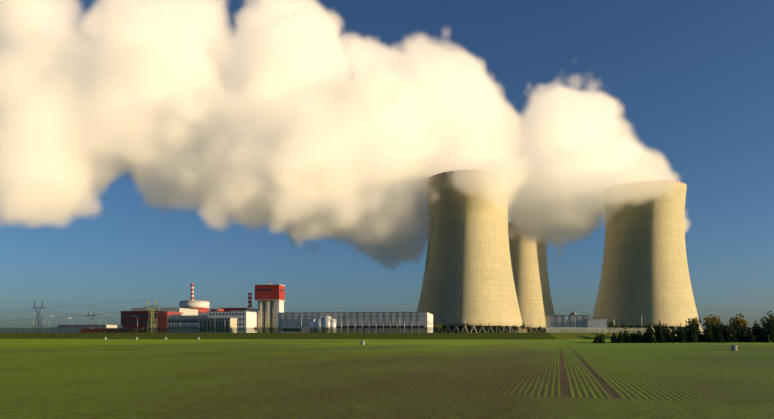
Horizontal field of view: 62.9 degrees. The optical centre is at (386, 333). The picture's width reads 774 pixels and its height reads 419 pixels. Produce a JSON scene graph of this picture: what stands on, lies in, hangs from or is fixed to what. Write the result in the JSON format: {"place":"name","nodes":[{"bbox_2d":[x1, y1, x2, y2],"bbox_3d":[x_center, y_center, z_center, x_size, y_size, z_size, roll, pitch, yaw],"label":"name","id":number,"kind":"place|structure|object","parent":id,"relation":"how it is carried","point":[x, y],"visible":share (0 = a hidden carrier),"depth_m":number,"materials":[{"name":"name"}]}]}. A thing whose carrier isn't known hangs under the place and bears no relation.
{"place":"outdoors","nodes":[
{"label":"outdoors","id":0,"kind":"place"},
{"bbox_2d":[179,283,209,314],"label":"reactor building","id":1,"kind":"structure","parent":0,"point":[199,305],"depth_m":1139.88,"materials":[{"name":"white concrete"}]},
{"bbox_2d":[254,281,284,332],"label":"tower building","id":2,"kind":"structure","parent":0,"point":[269,298],"depth_m":563.87,"materials":[{"name":"clear concrete"}]},
{"bbox_2d":[0,333,643,339],"bbox_3d":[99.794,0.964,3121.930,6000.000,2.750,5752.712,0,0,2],"label":"grass embankment","id":3,"kind":"structure","parent":0,"point":[533,336],"depth_m":263.23,"materials":[{"name":"green plant"}]},
{"bbox_2d":[32,301,43,332],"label":"pylon","id":4,"kind":"object","parent":3,"relation":"on","point":[37,314],"visible":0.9,"depth_m":773.46,"materials":[{"name":"grey metal"}]},
{"bbox_2d":[50,325,139,332],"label":"storage sheds","id":5,"kind":"object","parent":3,"relation":"on","point":[90,326],"visible":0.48,"depth_m":644.81,"materials":[{"name":"white metal"}]},
{"bbox_2d":[144,300,158,332],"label":"transmission tower","id":6,"kind":"structure","parent":3,"relation":"on","point":[151,321],"depth_m":545.99,"materials":[{"name":"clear metal"}]},
{"bbox_2d":[1,299,154,321],"bbox_3d":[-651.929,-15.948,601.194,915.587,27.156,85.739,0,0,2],"label":"power lines","id":7,"kind":"object","parent":6,"relation":"attached to","point":[76,315],"visible":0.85,"depth_m":555.34,"materials":[{"name":"grey metal"}]},
{"bbox_2d":[121,308,197,332],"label":"turbine hall","id":8,"kind":"structure","parent":3,"relation":"on","point":[128,319],"depth_m":810.01,"materials":[{"name":"red metal"}]},
{"bbox_2d":[167,308,257,332],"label":"office blocks","id":9,"kind":"structure","parent":3,"relation":"on","point":[236,318],"depth_m":544.65,"materials":[{"name":"white concrete"}]},
{"bbox_2d":[248,293,251,308],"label":"striped stack","id":10,"kind":"object","parent":3,"relation":"on","point":[249,300],"visible":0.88,"depth_m":703.42,"materials":[{"name":"red concrete"}]},
{"bbox_2d":[281,319,314,332],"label":"white shed","id":11,"kind":"structure","parent":3,"relation":"on","point":[290,323],"depth_m":415.70,"materials":[{"name":"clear metal"}]},
{"bbox_2d":[310,316,335,332],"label":"storage tanks","id":12,"kind":"object","parent":3,"relation":"on","point":[325,321],"visible":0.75,"depth_m":403.57,"materials":[{"name":"silver metal"}]},
{"bbox_2d":[0,327,646,332],"bbox_3d":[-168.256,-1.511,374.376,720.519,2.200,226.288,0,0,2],"label":"perimeter fence","id":13,"kind":"object","parent":3,"relation":"on","point":[436,329],"visible":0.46,"depth_m":268.10,"materials":[{"name":"grey"}]},
{"bbox_2d":[33,309,646,332],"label":"lamp posts","id":14,"kind":"object","parent":3,"relation":"on","point":[273,312],"visible":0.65,"depth_m":331.43,"materials":[{"name":"grey metal"}]},
{"bbox_2d":[278,312,432,332],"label":"process hall","id":15,"kind":"structure","parent":3,"relation":"on","point":[384,319],"depth_m":423.48,"materials":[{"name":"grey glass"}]},
{"bbox_2d":[142,321,627,332],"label":"plant yard trees","id":16,"kind":"object","parent":3,"relation":"on","point":[611,324],"visible":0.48,"depth_m":317.16,"materials":[{"name":"green plant"}]},
{"bbox_2d":[417,170,526,332],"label":"cooling tower","id":17,"kind":"structure","parent":3,"relation":"on","point":[468,277],"depth_m":592.83,"materials":[{"name":"concrete"}]},
{"bbox_2d":[592,180,703,335],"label":"cooling tower","id":18,"kind":"structure","parent":3,"relation":"on","point":[645,271],"depth_m":634.27,"materials":[{"name":"concrete"}]},
{"bbox_2d":[0,339,773,418],"bbox_3d":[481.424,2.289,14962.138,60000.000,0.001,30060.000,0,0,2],"label":"field ground","id":19,"kind":"structure","parent":0,"point":[301,379],"depth_m":31.60,"materials":[{"name":"green plant"}]},
{"bbox_2d":[593,318,773,342],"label":"tree row","id":20,"kind":"object","parent":19,"relation":"on","point":[728,334],"visible":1,"depth_m":164.35,"materials":[{"name":"green plant"}]},
{"bbox_2d":[685,311,773,329],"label":"trees","id":21,"kind":"object","parent":19,"relation":"on","point":[713,321],"visible":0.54,"depth_m":249.60,"materials":[{"name":"green plant"}]},
{"bbox_2d":[731,345,736,350],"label":"shaft ring","id":22,"kind":"object","parent":19,"relation":"on","point":[733,347],"visible":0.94,"depth_m":84.09,"materials":[{"name":"concrete"}]},
{"bbox_2d":[0,0,773,332],"label":"sky","id":23,"kind":"structure","parent":0,"point":[150,150],"materials":[{"name":"blue"}]},
{"bbox_2d":[546,311,606,332],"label":"industrial building","id":24,"kind":"structure","parent":0,"point":[573,319],"depth_m":513.22,"materials":[{"name":"grey metal"}]}
]}

